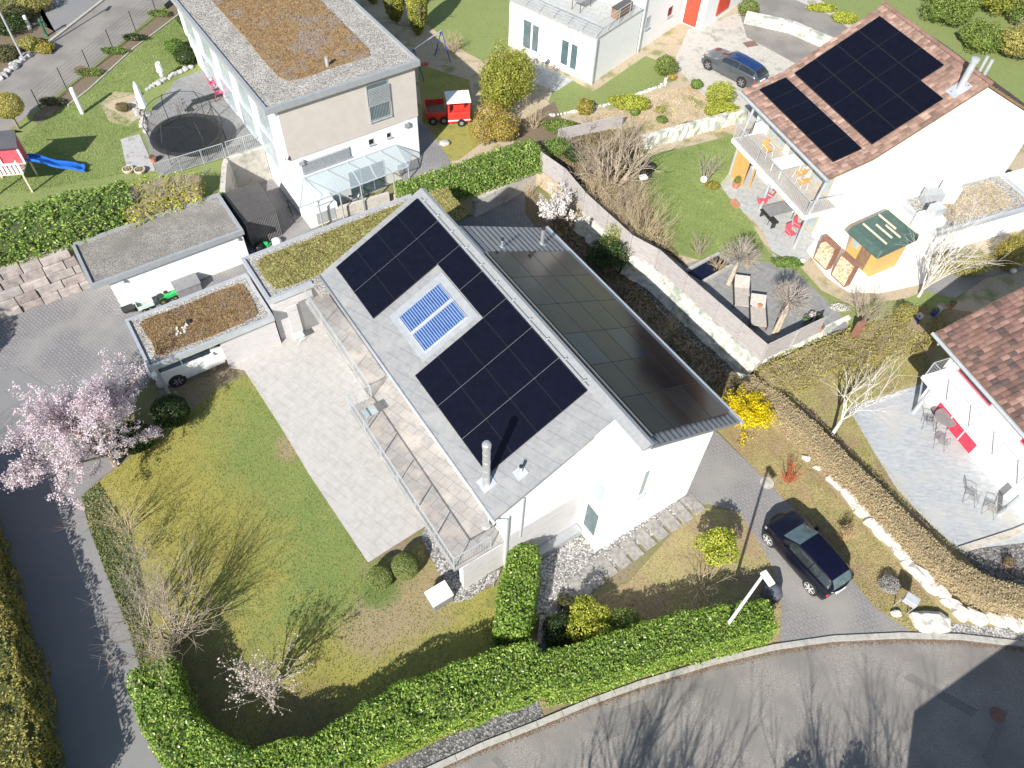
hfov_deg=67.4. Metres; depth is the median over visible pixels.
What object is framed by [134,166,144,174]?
plant pot
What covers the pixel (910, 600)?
letterbox
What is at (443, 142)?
boulder
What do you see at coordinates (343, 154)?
window
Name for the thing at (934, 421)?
wire chair
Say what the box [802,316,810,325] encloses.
plant pot
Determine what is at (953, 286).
garden path
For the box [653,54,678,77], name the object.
shrub
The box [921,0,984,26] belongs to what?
thicket shrub
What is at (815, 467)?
edge rock
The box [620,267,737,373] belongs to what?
gravel edge
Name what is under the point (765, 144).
garden chair
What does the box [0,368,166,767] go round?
path
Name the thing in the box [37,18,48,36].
water pump
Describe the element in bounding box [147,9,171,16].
bed plants
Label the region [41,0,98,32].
side road
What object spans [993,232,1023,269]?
thuja
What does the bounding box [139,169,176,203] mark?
bare shrub
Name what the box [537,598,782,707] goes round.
laurel hedge
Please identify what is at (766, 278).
deck
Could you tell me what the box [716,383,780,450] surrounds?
forsythia
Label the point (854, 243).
window
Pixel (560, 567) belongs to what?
gravel bed
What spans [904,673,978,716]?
road patch
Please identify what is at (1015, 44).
thicket shrub
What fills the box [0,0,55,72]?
planting bed
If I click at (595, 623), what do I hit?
rhododendron
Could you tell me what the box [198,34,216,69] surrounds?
window
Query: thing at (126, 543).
bare shrub
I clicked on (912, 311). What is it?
evergreen shrub
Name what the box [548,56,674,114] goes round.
lawn
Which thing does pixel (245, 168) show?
retaining wall
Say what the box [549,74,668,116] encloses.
stone border
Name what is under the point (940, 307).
plant pot
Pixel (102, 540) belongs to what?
path edge growth
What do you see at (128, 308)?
wheelbarrow
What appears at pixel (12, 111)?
round tree
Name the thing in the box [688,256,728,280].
water
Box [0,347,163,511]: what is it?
blossom tree
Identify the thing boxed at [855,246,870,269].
door
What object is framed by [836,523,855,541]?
grass clump
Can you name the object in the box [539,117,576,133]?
shrub
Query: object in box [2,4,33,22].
shrub
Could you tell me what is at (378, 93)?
window
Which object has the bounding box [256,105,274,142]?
window
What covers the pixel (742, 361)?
retaining wall
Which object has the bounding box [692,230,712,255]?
bare shrub
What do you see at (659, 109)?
shrub
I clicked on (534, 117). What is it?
bare shrub
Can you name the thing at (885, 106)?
house
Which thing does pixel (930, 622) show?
boulder
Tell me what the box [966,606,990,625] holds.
edge rock
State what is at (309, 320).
door
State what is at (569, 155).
shrub
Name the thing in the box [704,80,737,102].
shrub
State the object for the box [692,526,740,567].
lime shrub
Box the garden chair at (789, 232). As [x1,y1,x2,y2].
[782,222,797,241]
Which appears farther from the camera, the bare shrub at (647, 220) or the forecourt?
the forecourt
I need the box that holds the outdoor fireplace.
[906,201,946,254]
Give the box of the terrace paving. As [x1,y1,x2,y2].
[229,324,424,561]
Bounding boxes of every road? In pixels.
[0,0,171,130]
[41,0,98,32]
[445,638,1023,767]
[739,0,847,62]
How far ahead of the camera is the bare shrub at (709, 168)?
46.87 m
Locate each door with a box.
[298,296,318,329]
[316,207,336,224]
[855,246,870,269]
[934,403,976,453]
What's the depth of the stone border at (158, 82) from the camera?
50.56 m
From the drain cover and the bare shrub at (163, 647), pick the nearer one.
the bare shrub at (163, 647)
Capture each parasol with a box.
[133,81,150,117]
[155,62,163,79]
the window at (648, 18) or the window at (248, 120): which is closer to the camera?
the window at (248, 120)
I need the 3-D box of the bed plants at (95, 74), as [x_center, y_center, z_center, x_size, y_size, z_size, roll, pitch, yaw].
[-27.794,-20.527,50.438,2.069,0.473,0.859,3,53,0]
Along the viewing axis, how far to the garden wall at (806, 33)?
58.43 m
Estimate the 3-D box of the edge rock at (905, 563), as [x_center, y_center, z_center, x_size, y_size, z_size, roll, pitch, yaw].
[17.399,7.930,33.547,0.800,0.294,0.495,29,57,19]
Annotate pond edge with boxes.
[685,252,719,272]
[701,263,732,283]
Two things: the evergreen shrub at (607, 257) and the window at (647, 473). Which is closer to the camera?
the window at (647, 473)
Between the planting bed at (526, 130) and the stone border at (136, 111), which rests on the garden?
the planting bed at (526, 130)
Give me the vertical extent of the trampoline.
2.509 m
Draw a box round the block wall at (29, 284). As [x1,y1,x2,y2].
[0,245,90,320]
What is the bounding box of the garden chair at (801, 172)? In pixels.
[792,167,810,178]
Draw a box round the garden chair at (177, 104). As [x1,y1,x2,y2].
[174,98,188,113]
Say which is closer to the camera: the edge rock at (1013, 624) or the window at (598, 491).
the window at (598, 491)
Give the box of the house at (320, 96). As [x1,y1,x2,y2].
[171,0,419,228]
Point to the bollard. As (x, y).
(29, 27)
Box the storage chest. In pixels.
[171,273,202,297]
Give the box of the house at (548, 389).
[304,188,744,588]
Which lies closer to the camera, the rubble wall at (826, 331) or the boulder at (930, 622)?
the boulder at (930, 622)
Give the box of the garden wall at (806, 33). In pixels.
[744,11,833,46]
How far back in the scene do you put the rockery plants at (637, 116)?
51.75 m
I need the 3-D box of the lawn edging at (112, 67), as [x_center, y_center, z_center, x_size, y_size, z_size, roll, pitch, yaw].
[-26.108,-22.243,52.031,0.388,0.070,12.399,16,54,9]
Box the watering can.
[262,241,271,247]
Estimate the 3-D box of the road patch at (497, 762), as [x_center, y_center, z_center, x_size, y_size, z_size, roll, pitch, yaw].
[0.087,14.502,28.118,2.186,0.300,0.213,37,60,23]
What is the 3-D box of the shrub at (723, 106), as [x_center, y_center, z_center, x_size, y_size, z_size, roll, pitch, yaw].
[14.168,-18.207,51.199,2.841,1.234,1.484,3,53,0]
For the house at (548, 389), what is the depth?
31.66 m
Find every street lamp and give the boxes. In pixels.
[0,11,22,56]
[728,570,774,624]
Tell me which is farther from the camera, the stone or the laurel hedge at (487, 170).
the laurel hedge at (487, 170)
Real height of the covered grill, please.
1.000 m
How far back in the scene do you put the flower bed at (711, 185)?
46.94 m
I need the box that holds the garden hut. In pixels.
[845,209,918,276]
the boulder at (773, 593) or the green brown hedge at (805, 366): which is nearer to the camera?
the boulder at (773, 593)
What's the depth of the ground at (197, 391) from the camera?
37.22 m
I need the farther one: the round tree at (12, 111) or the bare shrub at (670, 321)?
the round tree at (12, 111)
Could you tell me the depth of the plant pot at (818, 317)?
40.35 m
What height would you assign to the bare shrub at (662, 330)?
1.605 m
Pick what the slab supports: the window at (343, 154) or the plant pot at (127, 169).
the plant pot at (127, 169)
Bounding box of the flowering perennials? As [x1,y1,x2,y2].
[829,303,849,311]
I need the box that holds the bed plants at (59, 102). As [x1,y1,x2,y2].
[38,96,66,105]
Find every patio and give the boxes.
[143,70,261,175]
[522,58,572,91]
[720,165,815,263]
[849,382,1023,547]
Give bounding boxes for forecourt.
[675,0,849,125]
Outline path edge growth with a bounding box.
[82,482,153,664]
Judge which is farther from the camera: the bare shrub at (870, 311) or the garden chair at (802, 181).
the garden chair at (802, 181)
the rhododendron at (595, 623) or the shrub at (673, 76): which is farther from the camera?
the shrub at (673, 76)
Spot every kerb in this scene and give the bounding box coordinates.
[7,0,104,73]
[427,632,1023,767]
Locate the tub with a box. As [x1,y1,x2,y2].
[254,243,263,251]
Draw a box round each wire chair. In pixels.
[920,413,936,431]
[933,434,950,450]
[962,486,981,508]
[981,500,1006,519]
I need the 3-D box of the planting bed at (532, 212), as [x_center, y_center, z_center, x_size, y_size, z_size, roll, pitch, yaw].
[5.821,-5.085,43.263,3.375,0.300,20.580,-28,59,-21]
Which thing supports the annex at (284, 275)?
on the ground at (197, 391)
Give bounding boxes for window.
[182,15,198,47]
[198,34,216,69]
[200,53,218,89]
[216,56,234,92]
[218,75,238,115]
[235,79,253,116]
[238,100,258,141]
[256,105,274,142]
[258,125,279,167]
[301,146,351,174]
[348,160,387,199]
[365,79,392,123]
[368,138,375,146]
[386,132,392,139]
[521,19,531,50]
[530,24,539,53]
[559,38,569,67]
[568,43,578,71]
[580,501,599,540]
[587,474,606,509]
[635,468,651,499]
[644,15,650,30]
[666,5,672,18]
[765,126,785,151]
[770,187,783,200]
[786,147,807,170]
[794,212,819,233]
[809,170,834,197]
[852,239,859,249]
[956,368,991,407]
[1018,439,1023,447]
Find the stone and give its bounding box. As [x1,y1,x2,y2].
[890,610,901,617]
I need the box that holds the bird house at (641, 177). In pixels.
[639,174,647,189]
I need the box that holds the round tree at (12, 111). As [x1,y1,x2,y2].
[0,91,24,129]
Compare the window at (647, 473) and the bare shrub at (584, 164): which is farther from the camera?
the bare shrub at (584, 164)
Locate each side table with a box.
[292,330,304,344]
[361,404,378,423]
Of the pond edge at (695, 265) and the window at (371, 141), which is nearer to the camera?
the pond edge at (695, 265)
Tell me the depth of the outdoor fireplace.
42.66 m
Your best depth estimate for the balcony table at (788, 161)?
43.57 m
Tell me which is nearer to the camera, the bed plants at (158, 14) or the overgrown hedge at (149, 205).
the overgrown hedge at (149, 205)
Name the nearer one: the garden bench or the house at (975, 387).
the house at (975, 387)
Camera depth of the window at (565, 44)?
53.45 m
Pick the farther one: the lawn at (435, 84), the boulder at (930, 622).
the lawn at (435, 84)
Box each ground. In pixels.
[0,5,225,273]
[89,3,1017,759]
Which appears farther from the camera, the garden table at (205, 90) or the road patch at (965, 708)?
the garden table at (205, 90)
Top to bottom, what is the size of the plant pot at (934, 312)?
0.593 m
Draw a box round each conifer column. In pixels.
[382,0,430,34]
[383,0,405,22]
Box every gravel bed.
[421,528,500,602]
[536,499,688,612]
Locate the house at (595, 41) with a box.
[509,0,741,84]
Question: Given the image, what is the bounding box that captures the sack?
[271,237,281,245]
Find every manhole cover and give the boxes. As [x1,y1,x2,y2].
[760,477,773,488]
[989,707,1005,722]
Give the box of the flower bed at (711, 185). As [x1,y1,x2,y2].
[704,180,719,189]
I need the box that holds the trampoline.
[142,91,225,164]
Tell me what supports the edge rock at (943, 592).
on the lawn at (934, 352)
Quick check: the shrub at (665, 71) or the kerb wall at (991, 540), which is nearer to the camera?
the kerb wall at (991, 540)
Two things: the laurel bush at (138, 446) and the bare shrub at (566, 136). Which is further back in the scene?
the bare shrub at (566, 136)
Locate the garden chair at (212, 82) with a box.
[204,75,215,84]
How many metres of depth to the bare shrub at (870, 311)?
39.85 m
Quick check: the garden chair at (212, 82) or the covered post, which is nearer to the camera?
the covered post
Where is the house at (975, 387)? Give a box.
[911,287,1023,519]
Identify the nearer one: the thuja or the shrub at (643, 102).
the thuja
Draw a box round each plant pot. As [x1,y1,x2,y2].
[122,165,132,173]
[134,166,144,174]
[148,154,156,163]
[730,199,739,207]
[732,175,741,188]
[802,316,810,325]
[808,312,815,320]
[815,313,822,320]
[914,312,923,321]
[931,307,939,316]
[936,303,944,312]
[947,299,956,309]
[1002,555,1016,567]
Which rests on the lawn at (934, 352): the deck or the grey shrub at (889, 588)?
the grey shrub at (889, 588)
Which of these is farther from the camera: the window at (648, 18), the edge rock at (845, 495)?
the window at (648, 18)
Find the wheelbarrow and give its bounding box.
[117,303,137,313]
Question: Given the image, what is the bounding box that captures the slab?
[120,134,155,172]
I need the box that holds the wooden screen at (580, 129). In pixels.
[558,115,623,138]
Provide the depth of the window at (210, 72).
49.71 m
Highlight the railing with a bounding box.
[154,132,262,177]
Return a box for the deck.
[682,255,847,343]
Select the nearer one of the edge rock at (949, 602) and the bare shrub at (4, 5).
the edge rock at (949, 602)
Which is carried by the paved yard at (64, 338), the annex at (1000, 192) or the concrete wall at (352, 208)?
the concrete wall at (352, 208)
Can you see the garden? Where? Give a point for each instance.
(969, 302)
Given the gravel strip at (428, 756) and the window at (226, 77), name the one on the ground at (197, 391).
the gravel strip at (428, 756)
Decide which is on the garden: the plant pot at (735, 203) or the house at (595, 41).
the house at (595, 41)
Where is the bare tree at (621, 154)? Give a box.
[561,102,671,212]
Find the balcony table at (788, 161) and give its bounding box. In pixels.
[770,154,803,178]
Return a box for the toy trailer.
[134,296,154,311]
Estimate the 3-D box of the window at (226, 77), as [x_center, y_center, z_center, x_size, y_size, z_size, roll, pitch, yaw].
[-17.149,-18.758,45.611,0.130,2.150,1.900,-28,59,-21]
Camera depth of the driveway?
33.43 m
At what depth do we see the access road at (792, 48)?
59.30 m
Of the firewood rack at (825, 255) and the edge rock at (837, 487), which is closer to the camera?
the edge rock at (837, 487)
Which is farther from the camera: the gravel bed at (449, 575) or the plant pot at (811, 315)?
the plant pot at (811, 315)
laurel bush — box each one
[113,421,153,454]
[150,394,191,429]
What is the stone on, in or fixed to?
on the lawn at (934, 352)
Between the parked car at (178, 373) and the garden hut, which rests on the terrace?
the garden hut
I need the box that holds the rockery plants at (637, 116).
[577,86,736,139]
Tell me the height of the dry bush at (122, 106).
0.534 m
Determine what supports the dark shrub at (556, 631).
on the lawn verge
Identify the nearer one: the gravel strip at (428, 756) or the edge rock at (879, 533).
the gravel strip at (428, 756)
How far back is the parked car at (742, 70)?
53.73 m
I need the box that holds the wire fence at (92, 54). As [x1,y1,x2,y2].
[30,0,169,109]
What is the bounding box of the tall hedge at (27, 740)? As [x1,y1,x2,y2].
[0,516,66,767]
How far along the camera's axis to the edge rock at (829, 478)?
36.07 m
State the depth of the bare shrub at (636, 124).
48.83 m
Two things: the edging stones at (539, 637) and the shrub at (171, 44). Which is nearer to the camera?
the edging stones at (539, 637)
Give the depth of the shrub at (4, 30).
52.79 m
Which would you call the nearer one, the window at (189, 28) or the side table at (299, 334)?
the side table at (299, 334)
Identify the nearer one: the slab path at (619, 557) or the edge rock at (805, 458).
the slab path at (619, 557)
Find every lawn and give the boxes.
[81,375,538,767]
[418,65,478,160]
[426,0,512,60]
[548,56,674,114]
[629,135,773,262]
[718,324,1008,631]
[768,249,959,330]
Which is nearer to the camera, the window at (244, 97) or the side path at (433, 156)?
the window at (244, 97)
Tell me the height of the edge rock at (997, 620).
0.356 m
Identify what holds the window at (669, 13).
in the house at (595, 41)
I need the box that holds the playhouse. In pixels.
[0,130,84,191]
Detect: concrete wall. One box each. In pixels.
[335,192,389,218]
[472,171,536,216]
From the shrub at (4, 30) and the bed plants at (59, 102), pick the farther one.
the shrub at (4, 30)
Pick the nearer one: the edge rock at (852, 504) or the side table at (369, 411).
the side table at (369, 411)
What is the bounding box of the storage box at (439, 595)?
[424,580,453,611]
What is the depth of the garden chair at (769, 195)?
46.15 m
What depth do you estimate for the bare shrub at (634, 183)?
45.60 m
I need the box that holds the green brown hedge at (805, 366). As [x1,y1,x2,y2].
[754,303,942,394]
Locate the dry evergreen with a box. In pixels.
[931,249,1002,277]
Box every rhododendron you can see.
[564,594,612,642]
[608,606,644,633]
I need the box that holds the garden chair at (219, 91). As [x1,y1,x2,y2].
[210,86,223,97]
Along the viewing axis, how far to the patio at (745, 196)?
45.55 m
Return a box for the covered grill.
[638,161,653,176]
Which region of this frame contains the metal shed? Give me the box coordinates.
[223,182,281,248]
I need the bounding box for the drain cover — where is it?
[743,40,757,46]
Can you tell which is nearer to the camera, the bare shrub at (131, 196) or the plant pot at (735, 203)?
the bare shrub at (131, 196)
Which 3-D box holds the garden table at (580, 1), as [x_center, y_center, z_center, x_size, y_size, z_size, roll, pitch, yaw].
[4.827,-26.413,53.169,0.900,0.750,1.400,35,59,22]
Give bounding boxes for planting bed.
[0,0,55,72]
[33,5,179,124]
[514,101,561,152]
[525,190,743,403]
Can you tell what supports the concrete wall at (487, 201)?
on the paved yard at (511, 213)
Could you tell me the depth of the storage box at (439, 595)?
31.47 m
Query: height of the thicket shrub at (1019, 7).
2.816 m
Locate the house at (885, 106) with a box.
[728,1,1023,248]
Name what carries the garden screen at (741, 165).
on the patio at (745, 196)
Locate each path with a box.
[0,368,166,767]
[397,123,451,180]
[533,584,593,653]
[567,493,705,595]
[924,253,1023,297]
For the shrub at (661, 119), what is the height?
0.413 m
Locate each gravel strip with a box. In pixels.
[382,696,543,767]
[912,624,1023,640]
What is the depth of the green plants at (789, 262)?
42.87 m
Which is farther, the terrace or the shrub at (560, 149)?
the shrub at (560, 149)
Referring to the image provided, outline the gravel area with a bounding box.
[962,543,1023,586]
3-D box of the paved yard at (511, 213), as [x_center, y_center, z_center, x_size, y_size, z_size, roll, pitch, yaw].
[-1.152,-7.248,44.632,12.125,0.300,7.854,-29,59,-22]
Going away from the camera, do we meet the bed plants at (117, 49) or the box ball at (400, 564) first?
the box ball at (400, 564)
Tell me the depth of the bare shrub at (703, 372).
38.98 m
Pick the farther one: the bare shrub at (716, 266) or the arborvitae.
the arborvitae
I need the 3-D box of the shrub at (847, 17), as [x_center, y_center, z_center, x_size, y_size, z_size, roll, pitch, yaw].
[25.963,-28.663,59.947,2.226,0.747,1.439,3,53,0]
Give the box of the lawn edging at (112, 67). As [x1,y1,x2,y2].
[67,13,178,105]
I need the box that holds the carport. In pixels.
[125,273,280,393]
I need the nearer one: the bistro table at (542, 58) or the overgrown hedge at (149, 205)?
the overgrown hedge at (149, 205)
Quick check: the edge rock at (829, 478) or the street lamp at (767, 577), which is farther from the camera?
the edge rock at (829, 478)
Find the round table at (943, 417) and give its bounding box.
[932,408,956,430]
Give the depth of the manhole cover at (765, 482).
35.92 m
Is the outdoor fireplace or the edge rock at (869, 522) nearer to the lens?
the edge rock at (869, 522)
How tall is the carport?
2.500 m
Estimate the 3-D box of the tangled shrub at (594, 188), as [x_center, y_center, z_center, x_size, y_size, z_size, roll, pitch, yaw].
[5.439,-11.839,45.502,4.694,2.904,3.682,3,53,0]
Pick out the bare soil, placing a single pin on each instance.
(128, 114)
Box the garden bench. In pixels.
[760,208,778,228]
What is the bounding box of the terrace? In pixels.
[806,234,934,292]
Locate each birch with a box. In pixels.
[816,346,919,435]
[896,182,1015,296]
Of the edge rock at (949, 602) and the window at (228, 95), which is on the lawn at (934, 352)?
the edge rock at (949, 602)
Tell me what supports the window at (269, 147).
in the house at (320, 96)
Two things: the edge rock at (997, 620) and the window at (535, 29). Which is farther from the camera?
the window at (535, 29)
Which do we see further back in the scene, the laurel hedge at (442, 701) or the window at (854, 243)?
the window at (854, 243)
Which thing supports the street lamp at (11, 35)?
on the terrace ground at (211, 178)
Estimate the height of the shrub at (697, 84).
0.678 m
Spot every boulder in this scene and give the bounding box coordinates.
[439,139,450,145]
[760,582,782,604]
[909,611,950,632]
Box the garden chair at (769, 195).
[762,189,776,204]
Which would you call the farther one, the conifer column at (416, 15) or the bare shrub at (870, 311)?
the conifer column at (416, 15)
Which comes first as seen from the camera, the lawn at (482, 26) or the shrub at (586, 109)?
the shrub at (586, 109)
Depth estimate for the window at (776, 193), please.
46.72 m
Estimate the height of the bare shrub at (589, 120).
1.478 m
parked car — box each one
[144,344,227,387]
[701,48,768,87]
[761,510,853,599]
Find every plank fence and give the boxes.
[539,152,767,360]
[758,316,826,365]
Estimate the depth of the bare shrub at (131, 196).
41.40 m
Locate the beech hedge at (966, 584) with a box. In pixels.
[735,372,1023,620]
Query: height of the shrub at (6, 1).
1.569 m
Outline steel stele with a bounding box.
[850,320,865,337]
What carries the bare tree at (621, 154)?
on the garden
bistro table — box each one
[529,53,538,64]
[538,56,546,68]
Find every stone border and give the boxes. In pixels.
[0,49,39,80]
[131,95,147,132]
[145,64,193,90]
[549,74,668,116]
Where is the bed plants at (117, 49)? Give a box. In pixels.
[100,46,129,54]
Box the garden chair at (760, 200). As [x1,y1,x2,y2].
[755,196,767,208]
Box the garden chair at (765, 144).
[759,138,774,157]
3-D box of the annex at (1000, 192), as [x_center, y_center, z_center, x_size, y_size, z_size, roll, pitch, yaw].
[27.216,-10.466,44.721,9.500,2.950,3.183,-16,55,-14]
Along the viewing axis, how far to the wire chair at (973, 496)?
35.31 m
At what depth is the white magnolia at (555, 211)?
44.24 m
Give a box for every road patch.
[491,756,506,767]
[597,700,653,739]
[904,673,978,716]
[982,709,1007,766]
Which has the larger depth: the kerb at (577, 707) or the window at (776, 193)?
the window at (776, 193)
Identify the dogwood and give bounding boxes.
[777,456,805,486]
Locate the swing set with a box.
[413,30,450,80]
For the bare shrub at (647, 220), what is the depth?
43.43 m
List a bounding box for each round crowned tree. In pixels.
[717,234,763,285]
[769,278,813,334]
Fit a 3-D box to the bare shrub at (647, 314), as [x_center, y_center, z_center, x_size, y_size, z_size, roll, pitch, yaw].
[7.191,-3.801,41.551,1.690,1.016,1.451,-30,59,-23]
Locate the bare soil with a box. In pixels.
[101,92,142,125]
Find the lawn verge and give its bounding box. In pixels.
[539,508,781,708]
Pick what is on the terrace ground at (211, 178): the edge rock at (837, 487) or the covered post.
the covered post
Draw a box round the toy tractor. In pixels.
[156,290,177,304]
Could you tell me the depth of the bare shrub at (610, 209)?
44.72 m
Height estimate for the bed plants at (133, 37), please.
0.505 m
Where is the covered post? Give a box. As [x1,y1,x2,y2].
[69,87,83,113]
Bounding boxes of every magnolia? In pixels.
[214,633,312,715]
[536,181,579,230]
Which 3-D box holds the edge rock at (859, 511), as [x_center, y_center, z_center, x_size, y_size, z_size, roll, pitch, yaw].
[16.187,5.848,35.028,1.107,0.380,0.626,17,54,11]
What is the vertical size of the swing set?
2.151 m
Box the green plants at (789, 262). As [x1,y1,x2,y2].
[771,257,804,267]
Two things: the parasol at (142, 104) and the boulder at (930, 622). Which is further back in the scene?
the parasol at (142, 104)
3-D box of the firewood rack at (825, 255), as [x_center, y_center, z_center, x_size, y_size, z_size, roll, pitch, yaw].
[17.527,-7.285,42.745,0.400,1.600,1.100,-22,57,-18]
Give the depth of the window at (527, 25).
54.64 m
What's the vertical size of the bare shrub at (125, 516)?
2.795 m
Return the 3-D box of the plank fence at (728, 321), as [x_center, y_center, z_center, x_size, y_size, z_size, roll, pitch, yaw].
[7.066,-7.475,42.714,0.628,1.630,18.427,-29,59,-22]
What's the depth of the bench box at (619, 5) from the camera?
52.58 m
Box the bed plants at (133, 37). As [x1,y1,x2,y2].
[121,33,149,40]
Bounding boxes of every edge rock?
[801,455,810,461]
[812,465,820,470]
[825,475,832,483]
[832,480,842,490]
[840,488,856,501]
[847,500,858,509]
[853,503,872,518]
[863,517,879,527]
[871,524,890,540]
[883,535,900,546]
[891,546,911,560]
[900,558,914,569]
[907,562,934,581]
[920,580,938,595]
[937,583,951,597]
[940,597,962,607]
[950,604,969,622]
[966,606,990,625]
[983,611,1006,627]
[999,613,1023,632]
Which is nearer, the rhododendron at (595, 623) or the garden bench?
the rhododendron at (595, 623)
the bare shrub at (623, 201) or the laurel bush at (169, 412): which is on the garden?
the bare shrub at (623, 201)
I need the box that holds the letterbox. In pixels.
[894,592,920,613]
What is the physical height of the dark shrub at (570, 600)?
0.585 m
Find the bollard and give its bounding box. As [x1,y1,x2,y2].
[22,15,31,29]
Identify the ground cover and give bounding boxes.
[550,127,686,265]
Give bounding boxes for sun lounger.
[732,274,751,307]
[748,293,767,329]
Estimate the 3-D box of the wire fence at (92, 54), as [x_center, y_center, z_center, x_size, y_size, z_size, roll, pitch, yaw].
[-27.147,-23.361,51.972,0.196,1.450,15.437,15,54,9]
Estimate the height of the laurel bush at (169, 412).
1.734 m
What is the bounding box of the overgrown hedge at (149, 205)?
[114,170,205,227]
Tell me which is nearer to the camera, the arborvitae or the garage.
the garage
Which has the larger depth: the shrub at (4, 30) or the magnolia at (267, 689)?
the shrub at (4, 30)
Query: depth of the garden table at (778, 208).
45.03 m
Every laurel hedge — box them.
[0,179,136,266]
[125,638,549,767]
[394,138,544,201]
[491,542,541,646]
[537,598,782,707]
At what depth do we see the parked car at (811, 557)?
32.41 m
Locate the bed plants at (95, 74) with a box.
[75,67,103,76]
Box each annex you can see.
[241,187,467,339]
[894,168,1023,257]
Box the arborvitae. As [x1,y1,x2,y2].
[478,38,539,114]
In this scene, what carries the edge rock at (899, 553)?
on the lawn at (934, 352)
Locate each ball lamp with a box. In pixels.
[700,176,707,182]
[1010,267,1016,273]
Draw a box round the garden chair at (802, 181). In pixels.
[793,176,811,189]
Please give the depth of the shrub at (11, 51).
50.82 m
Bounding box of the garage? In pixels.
[71,193,248,306]
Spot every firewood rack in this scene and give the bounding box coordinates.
[813,235,841,269]
[831,252,860,286]
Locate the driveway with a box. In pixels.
[678,432,911,642]
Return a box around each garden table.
[175,85,215,111]
[572,0,590,9]
[760,200,794,224]
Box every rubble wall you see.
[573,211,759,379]
[641,107,747,149]
[761,315,850,367]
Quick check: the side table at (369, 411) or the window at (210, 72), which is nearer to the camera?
the side table at (369, 411)
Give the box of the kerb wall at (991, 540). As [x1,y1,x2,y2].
[957,525,1023,553]
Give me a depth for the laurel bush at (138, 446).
35.19 m
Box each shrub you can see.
[0,0,15,11]
[0,0,18,8]
[0,10,26,36]
[0,43,18,62]
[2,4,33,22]
[15,0,53,14]
[16,34,41,51]
[32,40,55,53]
[54,481,154,552]
[75,519,194,646]
[89,512,177,574]
[89,516,258,699]
[102,187,145,208]
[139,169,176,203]
[161,169,202,192]
[163,38,183,53]
[172,45,195,65]
[466,100,520,145]
[518,95,549,131]
[522,177,539,200]
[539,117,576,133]
[540,612,592,649]
[544,136,572,156]
[554,124,582,146]
[555,593,592,615]
[559,235,577,247]
[563,146,583,161]
[566,133,615,177]
[567,162,630,205]
[576,97,593,115]
[578,114,596,131]
[582,234,633,271]
[590,180,632,216]
[598,173,643,226]
[600,222,621,250]
[603,191,653,231]
[607,94,649,110]
[615,113,648,145]
[615,279,633,299]
[617,169,659,204]
[623,184,686,244]
[630,108,639,115]
[630,216,679,250]
[635,302,663,320]
[651,318,675,339]
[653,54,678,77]
[655,106,664,113]
[655,115,667,123]
[659,305,682,330]
[668,72,677,80]
[673,563,736,608]
[690,79,703,89]
[692,149,724,180]
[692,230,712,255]
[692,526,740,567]
[693,365,717,380]
[703,100,741,118]
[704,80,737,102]
[707,253,730,271]
[737,0,759,15]
[741,243,760,271]
[805,3,837,12]
[830,11,858,24]
[843,279,903,322]
[878,574,901,594]
[894,303,918,322]
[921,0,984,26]
[958,17,1011,53]
[978,0,1019,15]
[999,23,1023,58]
[1006,0,1023,25]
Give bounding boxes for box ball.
[366,564,393,591]
[391,551,419,580]
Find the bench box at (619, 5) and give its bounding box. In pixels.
[611,0,633,19]
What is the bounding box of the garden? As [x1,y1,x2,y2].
[355,0,1023,375]
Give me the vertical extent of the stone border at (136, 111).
0.261 m
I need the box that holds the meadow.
[822,0,1023,146]
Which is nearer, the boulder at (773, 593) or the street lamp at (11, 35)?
the boulder at (773, 593)
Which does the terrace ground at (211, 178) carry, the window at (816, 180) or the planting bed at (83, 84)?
the planting bed at (83, 84)
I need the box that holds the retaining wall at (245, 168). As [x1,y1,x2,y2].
[220,146,271,192]
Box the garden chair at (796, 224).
[792,215,803,228]
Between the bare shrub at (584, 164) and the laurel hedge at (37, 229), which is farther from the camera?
the bare shrub at (584, 164)
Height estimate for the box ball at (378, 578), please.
1.048 m
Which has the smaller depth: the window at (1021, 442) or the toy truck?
the window at (1021, 442)
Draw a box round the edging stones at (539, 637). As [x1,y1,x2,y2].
[537,615,543,645]
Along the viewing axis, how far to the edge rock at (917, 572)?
33.14 m
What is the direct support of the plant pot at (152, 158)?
on the patio at (233, 126)
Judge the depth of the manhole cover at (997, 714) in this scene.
29.93 m
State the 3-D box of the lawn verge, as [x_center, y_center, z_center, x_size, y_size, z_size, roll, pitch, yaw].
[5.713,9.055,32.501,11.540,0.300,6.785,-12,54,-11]
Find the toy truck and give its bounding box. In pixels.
[424,90,470,126]
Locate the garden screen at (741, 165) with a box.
[731,150,755,187]
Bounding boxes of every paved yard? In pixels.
[0,178,360,400]
[456,187,534,227]
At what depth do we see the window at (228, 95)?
48.27 m
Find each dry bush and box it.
[115,102,129,111]
[437,30,464,52]

